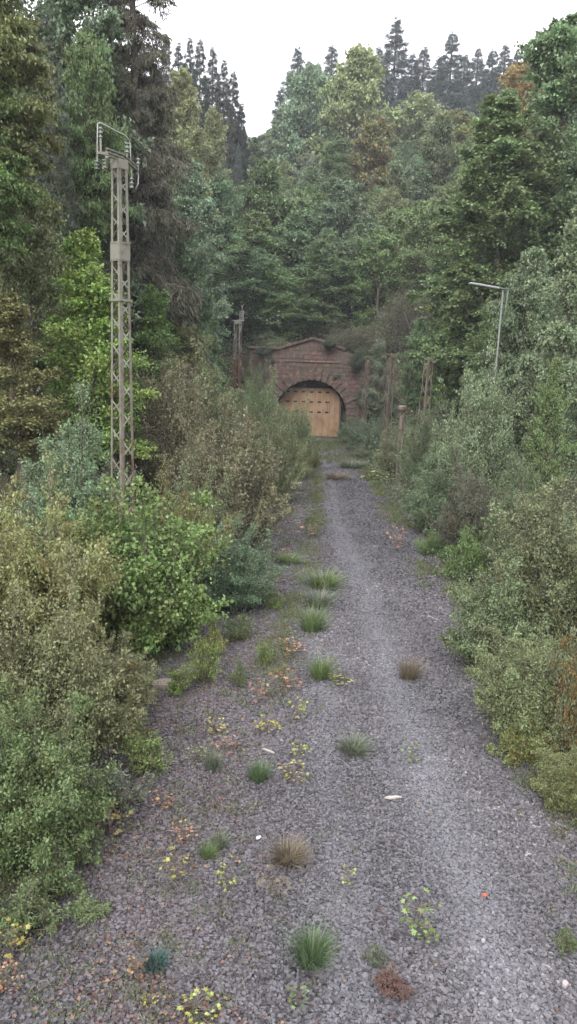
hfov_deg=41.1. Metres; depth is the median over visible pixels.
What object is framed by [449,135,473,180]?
forest tree
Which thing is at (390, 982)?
weed
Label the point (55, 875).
weed
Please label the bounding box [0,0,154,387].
broadleaf tree
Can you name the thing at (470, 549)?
bramble
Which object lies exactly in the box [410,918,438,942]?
maple seedling
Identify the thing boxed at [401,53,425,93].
conifer tree
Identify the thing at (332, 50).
conifer tree
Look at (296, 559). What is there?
grass tuft
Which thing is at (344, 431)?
shrub
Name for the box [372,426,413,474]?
shrub
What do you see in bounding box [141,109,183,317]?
spruce tree
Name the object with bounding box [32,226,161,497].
maple tree
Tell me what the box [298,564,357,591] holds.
grass tuft
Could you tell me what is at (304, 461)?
shrub
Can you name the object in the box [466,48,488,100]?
conifer tree
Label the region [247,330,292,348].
shrub
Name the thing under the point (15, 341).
broadleaf tree
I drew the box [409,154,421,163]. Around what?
forest tree
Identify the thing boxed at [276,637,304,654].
maple seedling
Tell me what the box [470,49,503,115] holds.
conifer tree
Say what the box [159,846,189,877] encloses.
maple seedling
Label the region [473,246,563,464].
broadleaf tree
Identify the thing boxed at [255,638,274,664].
weed
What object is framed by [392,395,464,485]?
willow shrub
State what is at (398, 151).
forest tree
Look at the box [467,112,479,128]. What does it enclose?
forest tree
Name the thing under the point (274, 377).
willow shrub
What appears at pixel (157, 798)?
maple seedling
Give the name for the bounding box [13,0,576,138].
sky
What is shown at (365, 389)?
rusty mast
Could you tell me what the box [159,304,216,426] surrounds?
broadleaf tree
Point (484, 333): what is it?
broadleaf tree
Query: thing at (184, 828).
maple seedling
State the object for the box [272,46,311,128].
conifer tree
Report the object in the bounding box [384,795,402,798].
wood splinter
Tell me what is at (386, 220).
forest tree
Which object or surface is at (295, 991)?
maple seedling
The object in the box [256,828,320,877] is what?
grass tuft
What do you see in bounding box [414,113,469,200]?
broadleaf tree
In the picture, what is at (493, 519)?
shrub
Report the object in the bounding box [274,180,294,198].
forest tree
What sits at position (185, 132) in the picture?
birch tree
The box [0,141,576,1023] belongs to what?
ground
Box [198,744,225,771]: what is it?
grass tuft
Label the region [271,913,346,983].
grass tuft
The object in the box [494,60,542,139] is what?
broadleaf tree
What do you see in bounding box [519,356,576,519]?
hornbeam tree
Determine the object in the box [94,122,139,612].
lattice mast
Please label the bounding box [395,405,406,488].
signal post
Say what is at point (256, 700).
maple seedling
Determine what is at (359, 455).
shrub
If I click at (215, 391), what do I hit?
willow shrub
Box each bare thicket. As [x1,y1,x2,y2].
[320,319,387,355]
[368,275,432,359]
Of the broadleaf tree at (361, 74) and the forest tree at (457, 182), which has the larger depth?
the broadleaf tree at (361, 74)
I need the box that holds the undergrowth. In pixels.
[0,250,576,824]
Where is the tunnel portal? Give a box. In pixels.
[249,337,368,427]
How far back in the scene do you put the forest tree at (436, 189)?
99.71 m
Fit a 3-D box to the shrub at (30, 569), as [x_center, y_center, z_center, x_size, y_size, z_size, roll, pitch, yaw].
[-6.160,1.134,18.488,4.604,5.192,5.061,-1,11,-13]
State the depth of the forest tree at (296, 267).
100.95 m
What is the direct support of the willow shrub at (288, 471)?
on the ground at (244, 359)
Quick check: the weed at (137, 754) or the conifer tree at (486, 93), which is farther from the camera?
the conifer tree at (486, 93)
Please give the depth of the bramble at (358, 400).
82.19 m
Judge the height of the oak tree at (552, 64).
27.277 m
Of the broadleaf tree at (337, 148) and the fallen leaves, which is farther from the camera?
the broadleaf tree at (337, 148)
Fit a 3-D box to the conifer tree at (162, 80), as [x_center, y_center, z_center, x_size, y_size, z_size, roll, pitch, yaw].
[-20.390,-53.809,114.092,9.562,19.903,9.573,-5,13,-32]
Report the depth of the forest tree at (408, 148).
138.24 m
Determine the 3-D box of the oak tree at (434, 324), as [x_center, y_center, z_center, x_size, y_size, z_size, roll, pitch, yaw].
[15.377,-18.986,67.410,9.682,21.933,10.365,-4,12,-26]
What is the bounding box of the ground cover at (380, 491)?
[0,439,576,1023]
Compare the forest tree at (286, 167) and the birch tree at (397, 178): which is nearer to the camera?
the birch tree at (397, 178)
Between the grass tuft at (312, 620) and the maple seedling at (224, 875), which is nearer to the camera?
the maple seedling at (224, 875)
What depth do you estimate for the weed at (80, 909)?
11.16 m
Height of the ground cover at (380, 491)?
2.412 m
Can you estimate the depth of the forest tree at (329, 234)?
92.86 m
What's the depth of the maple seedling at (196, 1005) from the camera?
9.53 m
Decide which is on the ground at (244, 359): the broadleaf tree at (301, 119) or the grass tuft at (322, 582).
the broadleaf tree at (301, 119)
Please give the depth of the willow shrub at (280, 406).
71.16 m
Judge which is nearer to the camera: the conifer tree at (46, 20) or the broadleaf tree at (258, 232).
the broadleaf tree at (258, 232)
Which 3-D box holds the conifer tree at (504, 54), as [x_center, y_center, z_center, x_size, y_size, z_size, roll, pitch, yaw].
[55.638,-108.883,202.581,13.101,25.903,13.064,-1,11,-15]
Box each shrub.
[0,374,160,558]
[0,446,127,659]
[0,540,147,776]
[0,671,122,884]
[80,630,161,714]
[101,701,153,746]
[115,330,225,497]
[152,385,300,548]
[152,458,241,592]
[161,444,241,551]
[189,331,265,481]
[200,512,287,616]
[233,358,269,408]
[233,360,289,475]
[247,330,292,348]
[247,401,310,505]
[253,374,285,431]
[270,386,290,430]
[277,392,322,463]
[287,437,314,478]
[310,451,320,466]
[333,411,375,442]
[342,411,388,452]
[347,443,372,460]
[359,337,398,427]
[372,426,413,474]
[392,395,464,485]
[397,447,464,528]
[426,438,512,553]
[428,334,525,504]
[437,535,569,669]
[464,619,576,745]
[480,461,546,571]
[480,471,576,639]
[485,714,562,767]
[530,744,576,814]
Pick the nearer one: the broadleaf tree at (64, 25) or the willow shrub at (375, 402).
the broadleaf tree at (64, 25)
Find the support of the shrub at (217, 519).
on the ground at (244, 359)
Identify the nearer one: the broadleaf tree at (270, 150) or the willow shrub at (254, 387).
the willow shrub at (254, 387)
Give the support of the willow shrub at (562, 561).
on the ground at (244, 359)
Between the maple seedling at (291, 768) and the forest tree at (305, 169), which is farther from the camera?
the forest tree at (305, 169)
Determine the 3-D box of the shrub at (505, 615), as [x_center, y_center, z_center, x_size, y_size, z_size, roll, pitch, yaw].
[5.803,2.389,20.889,3.764,3.846,3.474,6,12,22]
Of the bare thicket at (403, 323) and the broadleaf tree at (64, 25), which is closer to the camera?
the broadleaf tree at (64, 25)
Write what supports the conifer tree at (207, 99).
on the ground at (244, 359)
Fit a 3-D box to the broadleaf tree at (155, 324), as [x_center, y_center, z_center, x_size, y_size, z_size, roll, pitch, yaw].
[-7.378,-7.472,41.715,4.449,9.492,4.340,6,12,18]
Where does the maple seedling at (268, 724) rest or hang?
on the ground at (244, 359)
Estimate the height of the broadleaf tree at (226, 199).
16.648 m
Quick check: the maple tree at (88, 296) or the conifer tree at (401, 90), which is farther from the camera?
the conifer tree at (401, 90)
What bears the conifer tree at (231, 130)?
on the ground at (244, 359)
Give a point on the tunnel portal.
(312, 358)
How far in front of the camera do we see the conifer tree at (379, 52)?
193.03 m
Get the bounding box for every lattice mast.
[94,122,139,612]
[232,304,243,429]
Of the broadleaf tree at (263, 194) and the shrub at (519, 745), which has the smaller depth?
the shrub at (519, 745)
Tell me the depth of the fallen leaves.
10.83 m
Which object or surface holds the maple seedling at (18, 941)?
on the ballast
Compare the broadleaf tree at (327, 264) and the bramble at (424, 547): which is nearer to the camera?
the bramble at (424, 547)
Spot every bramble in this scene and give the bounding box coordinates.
[250,361,266,388]
[252,344,274,356]
[320,338,339,347]
[346,345,367,370]
[355,379,370,408]
[413,529,452,558]
[440,523,496,580]
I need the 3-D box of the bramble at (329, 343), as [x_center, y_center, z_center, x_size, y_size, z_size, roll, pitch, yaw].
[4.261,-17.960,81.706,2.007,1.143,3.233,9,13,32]
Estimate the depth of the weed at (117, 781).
13.61 m
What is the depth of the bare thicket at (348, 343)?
84.66 m
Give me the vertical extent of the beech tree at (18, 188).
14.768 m
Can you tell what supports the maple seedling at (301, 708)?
on the ground at (244, 359)
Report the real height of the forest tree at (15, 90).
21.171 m
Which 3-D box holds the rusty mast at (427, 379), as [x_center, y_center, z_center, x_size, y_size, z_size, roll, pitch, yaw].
[9.618,-7.084,54.684,0.686,7.587,0.686,-2,11,-32]
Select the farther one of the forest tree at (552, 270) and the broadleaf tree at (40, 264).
the forest tree at (552, 270)
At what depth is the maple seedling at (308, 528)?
35.85 m
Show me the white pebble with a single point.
(565, 984)
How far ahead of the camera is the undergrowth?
45.93 m
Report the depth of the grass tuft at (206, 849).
12.66 m
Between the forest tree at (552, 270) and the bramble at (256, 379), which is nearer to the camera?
the forest tree at (552, 270)
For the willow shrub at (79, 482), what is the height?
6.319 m
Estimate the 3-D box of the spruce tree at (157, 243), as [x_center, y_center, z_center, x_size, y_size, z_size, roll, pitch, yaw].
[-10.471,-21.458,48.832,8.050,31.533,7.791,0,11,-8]
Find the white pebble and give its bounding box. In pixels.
[562,980,568,988]
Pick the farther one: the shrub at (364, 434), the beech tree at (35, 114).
the shrub at (364, 434)
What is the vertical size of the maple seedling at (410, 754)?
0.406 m
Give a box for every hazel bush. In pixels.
[52,473,236,660]
[545,621,576,759]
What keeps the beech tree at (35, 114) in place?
on the ground at (244, 359)
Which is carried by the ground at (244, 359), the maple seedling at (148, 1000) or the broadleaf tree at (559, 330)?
the broadleaf tree at (559, 330)
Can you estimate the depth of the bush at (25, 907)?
10.81 m
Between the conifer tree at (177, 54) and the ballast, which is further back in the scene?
the conifer tree at (177, 54)
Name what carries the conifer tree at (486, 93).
on the ground at (244, 359)
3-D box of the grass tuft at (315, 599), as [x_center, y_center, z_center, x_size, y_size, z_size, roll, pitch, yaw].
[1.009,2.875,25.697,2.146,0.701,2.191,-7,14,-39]
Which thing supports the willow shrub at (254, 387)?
on the ground at (244, 359)
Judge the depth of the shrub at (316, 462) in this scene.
59.95 m
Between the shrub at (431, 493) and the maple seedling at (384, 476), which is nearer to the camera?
the shrub at (431, 493)
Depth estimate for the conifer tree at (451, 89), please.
189.06 m
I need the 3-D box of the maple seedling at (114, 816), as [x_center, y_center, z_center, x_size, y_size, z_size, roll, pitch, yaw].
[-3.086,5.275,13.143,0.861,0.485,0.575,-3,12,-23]
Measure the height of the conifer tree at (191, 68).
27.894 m
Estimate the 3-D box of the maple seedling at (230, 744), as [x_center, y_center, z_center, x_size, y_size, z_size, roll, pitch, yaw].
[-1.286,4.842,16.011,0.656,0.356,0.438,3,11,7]
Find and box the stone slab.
[152,678,174,688]
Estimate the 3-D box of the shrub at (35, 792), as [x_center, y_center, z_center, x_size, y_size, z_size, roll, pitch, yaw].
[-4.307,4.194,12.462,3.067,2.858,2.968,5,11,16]
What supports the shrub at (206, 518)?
on the ground at (244, 359)
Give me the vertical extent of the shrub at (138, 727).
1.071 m
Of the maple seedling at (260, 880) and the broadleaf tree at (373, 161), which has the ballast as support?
the maple seedling at (260, 880)
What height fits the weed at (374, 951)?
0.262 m
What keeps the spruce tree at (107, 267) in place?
on the ground at (244, 359)
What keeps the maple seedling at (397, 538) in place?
on the ground at (244, 359)
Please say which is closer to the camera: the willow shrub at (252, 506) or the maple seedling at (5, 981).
the maple seedling at (5, 981)
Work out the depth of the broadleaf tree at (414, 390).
74.26 m
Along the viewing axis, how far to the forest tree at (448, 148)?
119.19 m
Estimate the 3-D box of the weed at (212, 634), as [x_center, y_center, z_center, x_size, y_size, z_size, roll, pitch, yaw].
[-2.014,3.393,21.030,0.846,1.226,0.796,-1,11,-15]
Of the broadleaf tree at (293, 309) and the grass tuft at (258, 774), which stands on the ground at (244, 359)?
the broadleaf tree at (293, 309)
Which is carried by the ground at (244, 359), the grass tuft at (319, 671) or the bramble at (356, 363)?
the grass tuft at (319, 671)
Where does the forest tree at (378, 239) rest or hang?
on the ground at (244, 359)
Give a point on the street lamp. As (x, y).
(487, 286)
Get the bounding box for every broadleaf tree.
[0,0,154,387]
[0,192,73,458]
[0,290,74,483]
[21,306,158,479]
[124,284,186,434]
[157,228,221,387]
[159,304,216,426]
[169,157,234,376]
[200,316,232,412]
[203,172,252,293]
[203,246,299,342]
[216,210,296,317]
[233,157,316,267]
[243,269,317,342]
[244,147,258,178]
[248,134,267,163]
[257,112,299,175]
[261,128,272,146]
[266,207,325,303]
[271,60,355,182]
[284,238,363,337]
[301,42,402,176]
[312,174,380,293]
[317,136,358,233]
[326,222,405,310]
[337,116,397,218]
[374,197,452,330]
[385,89,449,169]
[394,315,437,421]
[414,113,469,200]
[424,107,474,144]
[424,312,464,421]
[458,88,533,236]
[459,296,506,413]
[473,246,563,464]
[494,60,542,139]
[509,204,576,476]
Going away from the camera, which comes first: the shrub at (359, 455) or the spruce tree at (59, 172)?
the spruce tree at (59, 172)
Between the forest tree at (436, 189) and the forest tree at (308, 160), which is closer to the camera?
the forest tree at (436, 189)
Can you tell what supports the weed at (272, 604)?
on the ballast
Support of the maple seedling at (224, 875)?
on the ground at (244, 359)
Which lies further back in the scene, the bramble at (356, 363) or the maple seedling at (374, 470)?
the bramble at (356, 363)
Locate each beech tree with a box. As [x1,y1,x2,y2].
[0,0,72,226]
[0,68,50,469]
[54,25,138,273]
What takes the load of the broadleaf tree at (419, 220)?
on the ground at (244, 359)
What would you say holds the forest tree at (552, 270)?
on the ground at (244, 359)
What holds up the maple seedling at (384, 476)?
on the ground at (244, 359)
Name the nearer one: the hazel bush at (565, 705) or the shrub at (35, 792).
the shrub at (35, 792)
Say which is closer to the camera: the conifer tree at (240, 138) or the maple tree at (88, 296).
the maple tree at (88, 296)
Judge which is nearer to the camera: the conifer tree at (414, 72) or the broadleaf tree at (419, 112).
the broadleaf tree at (419, 112)
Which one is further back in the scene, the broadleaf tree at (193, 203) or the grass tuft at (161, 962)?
the broadleaf tree at (193, 203)
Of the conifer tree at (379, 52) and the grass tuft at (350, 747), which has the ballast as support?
the grass tuft at (350, 747)
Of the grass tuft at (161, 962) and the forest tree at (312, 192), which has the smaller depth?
the grass tuft at (161, 962)
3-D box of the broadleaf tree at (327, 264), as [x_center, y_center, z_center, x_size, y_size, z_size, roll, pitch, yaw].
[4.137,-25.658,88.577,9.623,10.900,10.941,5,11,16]
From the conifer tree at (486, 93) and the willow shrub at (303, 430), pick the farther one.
the conifer tree at (486, 93)
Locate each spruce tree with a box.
[23,36,84,448]
[83,154,143,434]
[93,0,203,435]
[100,0,184,357]
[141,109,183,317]
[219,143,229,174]
[231,143,245,217]
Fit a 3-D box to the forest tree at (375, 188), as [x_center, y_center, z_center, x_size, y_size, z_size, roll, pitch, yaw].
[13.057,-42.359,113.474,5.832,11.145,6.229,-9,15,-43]
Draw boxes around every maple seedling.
[0,917,30,958]
[0,959,23,992]
[86,801,131,834]
[127,953,147,977]
[141,992,158,1006]
[151,790,174,808]
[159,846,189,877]
[169,819,196,842]
[177,987,220,1023]
[184,745,206,760]
[204,717,227,732]
[211,735,239,753]
[216,855,238,891]
[248,677,268,703]
[254,713,281,733]
[256,864,290,897]
[268,668,302,686]
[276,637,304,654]
[278,759,307,781]
[286,985,309,1008]
[288,696,307,719]
[290,740,311,755]
[296,522,320,535]
[329,668,357,683]
[341,864,355,885]
[360,468,387,478]
[376,472,395,481]
[386,525,405,547]
[397,887,442,935]
[401,740,420,761]
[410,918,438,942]
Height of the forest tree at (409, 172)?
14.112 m
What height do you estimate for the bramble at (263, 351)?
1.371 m
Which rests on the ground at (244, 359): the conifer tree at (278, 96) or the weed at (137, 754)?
the conifer tree at (278, 96)
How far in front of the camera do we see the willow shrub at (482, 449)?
36.01 m
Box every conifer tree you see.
[35,3,59,42]
[139,76,165,129]
[157,33,174,186]
[172,43,183,71]
[182,37,202,127]
[190,39,216,168]
[202,47,225,133]
[206,60,239,184]
[215,71,250,211]
[235,103,254,188]
[270,86,285,122]
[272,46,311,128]
[322,44,342,132]
[358,47,389,131]
[367,17,413,132]
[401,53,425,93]
[409,47,433,94]
[425,55,449,109]
[428,31,472,114]
[450,54,479,115]
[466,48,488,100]
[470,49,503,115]
[476,90,487,117]
[489,44,512,92]
[498,51,524,96]
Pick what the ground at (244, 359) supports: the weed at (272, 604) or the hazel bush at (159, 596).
the hazel bush at (159, 596)
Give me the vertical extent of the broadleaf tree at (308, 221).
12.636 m
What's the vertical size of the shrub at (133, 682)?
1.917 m
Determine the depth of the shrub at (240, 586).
24.75 m
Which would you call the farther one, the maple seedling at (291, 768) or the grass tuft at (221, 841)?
the maple seedling at (291, 768)
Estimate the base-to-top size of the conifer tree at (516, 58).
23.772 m
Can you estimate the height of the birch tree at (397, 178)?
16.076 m
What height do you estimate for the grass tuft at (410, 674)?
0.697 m
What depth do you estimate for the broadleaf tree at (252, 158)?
153.55 m
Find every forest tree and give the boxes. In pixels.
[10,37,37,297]
[217,179,247,251]
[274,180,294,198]
[275,160,298,191]
[278,175,294,195]
[283,229,307,289]
[288,151,328,186]
[293,181,331,268]
[294,166,320,194]
[295,166,319,185]
[305,227,344,301]
[340,227,417,338]
[360,184,381,220]
[366,147,403,188]
[370,185,409,227]
[377,206,413,304]
[398,139,418,169]
[402,161,435,236]
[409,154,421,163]
[414,141,432,169]
[424,142,458,193]
[433,183,456,216]
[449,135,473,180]
[450,164,466,197]
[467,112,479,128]
[545,145,576,358]
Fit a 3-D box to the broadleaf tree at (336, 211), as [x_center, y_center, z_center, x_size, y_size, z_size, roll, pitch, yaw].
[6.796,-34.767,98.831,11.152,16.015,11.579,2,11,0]
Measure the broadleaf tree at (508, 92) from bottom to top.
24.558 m
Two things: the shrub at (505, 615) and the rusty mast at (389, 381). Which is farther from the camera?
the rusty mast at (389, 381)
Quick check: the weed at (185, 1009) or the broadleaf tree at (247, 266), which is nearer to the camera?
the weed at (185, 1009)
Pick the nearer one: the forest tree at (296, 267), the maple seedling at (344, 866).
the maple seedling at (344, 866)
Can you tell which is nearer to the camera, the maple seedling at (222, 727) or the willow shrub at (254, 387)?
the maple seedling at (222, 727)
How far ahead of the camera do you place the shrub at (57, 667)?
14.72 m
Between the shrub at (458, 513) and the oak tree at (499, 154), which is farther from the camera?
the oak tree at (499, 154)
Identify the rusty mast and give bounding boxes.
[361,362,369,422]
[381,354,399,449]
[415,358,433,441]
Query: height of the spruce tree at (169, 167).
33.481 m
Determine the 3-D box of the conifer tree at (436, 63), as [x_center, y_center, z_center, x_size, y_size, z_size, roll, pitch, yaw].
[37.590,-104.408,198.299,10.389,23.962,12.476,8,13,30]
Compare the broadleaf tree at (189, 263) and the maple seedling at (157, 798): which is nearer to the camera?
the maple seedling at (157, 798)
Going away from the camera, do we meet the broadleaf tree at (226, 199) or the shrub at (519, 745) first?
the shrub at (519, 745)
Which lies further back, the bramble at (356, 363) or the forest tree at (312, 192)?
the forest tree at (312, 192)
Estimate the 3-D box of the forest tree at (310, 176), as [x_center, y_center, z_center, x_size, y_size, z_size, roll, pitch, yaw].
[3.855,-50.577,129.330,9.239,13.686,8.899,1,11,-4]
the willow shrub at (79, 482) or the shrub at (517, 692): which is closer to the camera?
the shrub at (517, 692)
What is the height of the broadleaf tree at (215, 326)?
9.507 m
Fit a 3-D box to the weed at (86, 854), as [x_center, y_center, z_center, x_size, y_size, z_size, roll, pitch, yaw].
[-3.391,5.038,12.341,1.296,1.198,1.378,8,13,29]
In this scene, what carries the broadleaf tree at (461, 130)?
on the ground at (244, 359)
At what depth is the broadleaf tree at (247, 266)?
85.19 m
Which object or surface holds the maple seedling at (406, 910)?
on the ballast
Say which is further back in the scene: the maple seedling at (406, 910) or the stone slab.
the stone slab
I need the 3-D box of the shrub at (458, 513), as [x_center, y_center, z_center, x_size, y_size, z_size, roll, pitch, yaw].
[7.356,-0.501,31.354,3.103,4.969,3.411,-5,13,-32]
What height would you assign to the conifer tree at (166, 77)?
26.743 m
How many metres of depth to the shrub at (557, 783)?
14.14 m
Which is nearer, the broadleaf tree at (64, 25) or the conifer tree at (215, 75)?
the broadleaf tree at (64, 25)
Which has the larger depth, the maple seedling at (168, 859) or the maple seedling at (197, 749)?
the maple seedling at (197, 749)
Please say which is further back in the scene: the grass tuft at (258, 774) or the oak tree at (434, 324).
the oak tree at (434, 324)
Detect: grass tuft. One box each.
[135,937,173,976]
[191,836,220,861]
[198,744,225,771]
[202,824,234,851]
[239,756,279,784]
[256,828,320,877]
[268,550,312,565]
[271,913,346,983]
[288,598,337,633]
[290,584,343,608]
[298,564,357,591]
[299,648,344,680]
[316,471,355,480]
[325,724,379,758]
[333,458,374,468]
[386,651,427,681]
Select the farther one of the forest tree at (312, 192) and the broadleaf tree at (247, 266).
the forest tree at (312, 192)
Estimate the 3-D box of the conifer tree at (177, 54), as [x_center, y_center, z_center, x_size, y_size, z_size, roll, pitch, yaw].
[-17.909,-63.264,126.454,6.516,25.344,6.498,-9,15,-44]
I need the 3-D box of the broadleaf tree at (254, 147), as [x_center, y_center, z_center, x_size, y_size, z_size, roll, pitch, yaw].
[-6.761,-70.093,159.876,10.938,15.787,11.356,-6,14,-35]
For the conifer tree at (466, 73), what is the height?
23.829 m
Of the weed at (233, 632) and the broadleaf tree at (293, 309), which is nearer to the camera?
the weed at (233, 632)
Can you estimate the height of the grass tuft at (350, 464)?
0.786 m
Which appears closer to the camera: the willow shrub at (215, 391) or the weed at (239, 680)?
the weed at (239, 680)
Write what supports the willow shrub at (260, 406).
on the ground at (244, 359)
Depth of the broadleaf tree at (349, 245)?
91.07 m
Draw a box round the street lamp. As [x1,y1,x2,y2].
[469,282,508,427]
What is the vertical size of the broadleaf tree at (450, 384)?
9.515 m
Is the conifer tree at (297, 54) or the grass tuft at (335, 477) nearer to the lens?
the grass tuft at (335, 477)
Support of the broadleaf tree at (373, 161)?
on the ground at (244, 359)
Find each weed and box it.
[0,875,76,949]
[17,837,89,900]
[51,789,113,874]
[62,889,113,922]
[79,761,154,825]
[117,729,178,778]
[165,661,199,695]
[181,999,197,1014]
[184,635,224,682]
[200,621,228,654]
[222,611,255,640]
[225,653,249,688]
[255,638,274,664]
[260,587,286,608]
[359,940,388,968]
[368,961,416,1002]
[551,923,576,954]
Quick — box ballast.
[0,466,576,1023]
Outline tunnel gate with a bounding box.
[279,387,340,436]
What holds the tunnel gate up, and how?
attached to the tunnel portal
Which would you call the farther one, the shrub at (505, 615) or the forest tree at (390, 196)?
the forest tree at (390, 196)
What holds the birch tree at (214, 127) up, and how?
on the ground at (244, 359)
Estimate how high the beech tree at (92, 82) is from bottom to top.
19.474 m
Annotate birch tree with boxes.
[156,66,221,300]
[198,105,232,265]
[366,160,422,241]
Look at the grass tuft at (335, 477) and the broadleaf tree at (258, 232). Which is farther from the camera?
the broadleaf tree at (258, 232)
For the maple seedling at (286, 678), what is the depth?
19.09 m
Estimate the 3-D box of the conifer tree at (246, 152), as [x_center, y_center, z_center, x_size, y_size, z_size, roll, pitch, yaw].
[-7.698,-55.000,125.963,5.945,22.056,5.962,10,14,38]
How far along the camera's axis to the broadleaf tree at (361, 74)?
136.97 m
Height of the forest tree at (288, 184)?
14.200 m
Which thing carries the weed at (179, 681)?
on the ballast
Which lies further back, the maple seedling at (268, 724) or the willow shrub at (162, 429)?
the willow shrub at (162, 429)
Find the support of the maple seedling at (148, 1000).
on the ballast
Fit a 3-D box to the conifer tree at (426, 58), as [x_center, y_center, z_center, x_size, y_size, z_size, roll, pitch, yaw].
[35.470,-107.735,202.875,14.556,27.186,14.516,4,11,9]
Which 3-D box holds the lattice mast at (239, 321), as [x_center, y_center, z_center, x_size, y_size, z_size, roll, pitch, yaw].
[-3.924,-10.143,59.169,0.868,11.332,0.576,5,11,15]
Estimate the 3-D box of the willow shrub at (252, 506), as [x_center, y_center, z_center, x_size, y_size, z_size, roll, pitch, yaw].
[-2.664,-1.618,31.204,6.049,7.237,5.877,-8,15,-42]
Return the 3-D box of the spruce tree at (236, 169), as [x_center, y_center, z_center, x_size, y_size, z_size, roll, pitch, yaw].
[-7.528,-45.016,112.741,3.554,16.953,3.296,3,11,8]
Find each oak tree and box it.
[404,167,506,417]
[413,93,576,397]
[474,12,576,361]
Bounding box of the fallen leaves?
[0,458,576,1023]
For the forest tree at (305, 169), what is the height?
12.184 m
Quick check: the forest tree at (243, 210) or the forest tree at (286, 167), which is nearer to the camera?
the forest tree at (243, 210)
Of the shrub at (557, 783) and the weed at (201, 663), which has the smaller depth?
the shrub at (557, 783)
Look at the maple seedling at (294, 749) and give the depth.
15.76 m
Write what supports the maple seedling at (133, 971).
on the ballast
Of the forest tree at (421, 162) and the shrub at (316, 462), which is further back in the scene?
the forest tree at (421, 162)
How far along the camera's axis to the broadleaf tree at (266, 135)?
161.94 m
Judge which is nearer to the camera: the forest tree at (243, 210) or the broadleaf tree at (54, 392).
the broadleaf tree at (54, 392)
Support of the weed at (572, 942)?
on the ballast

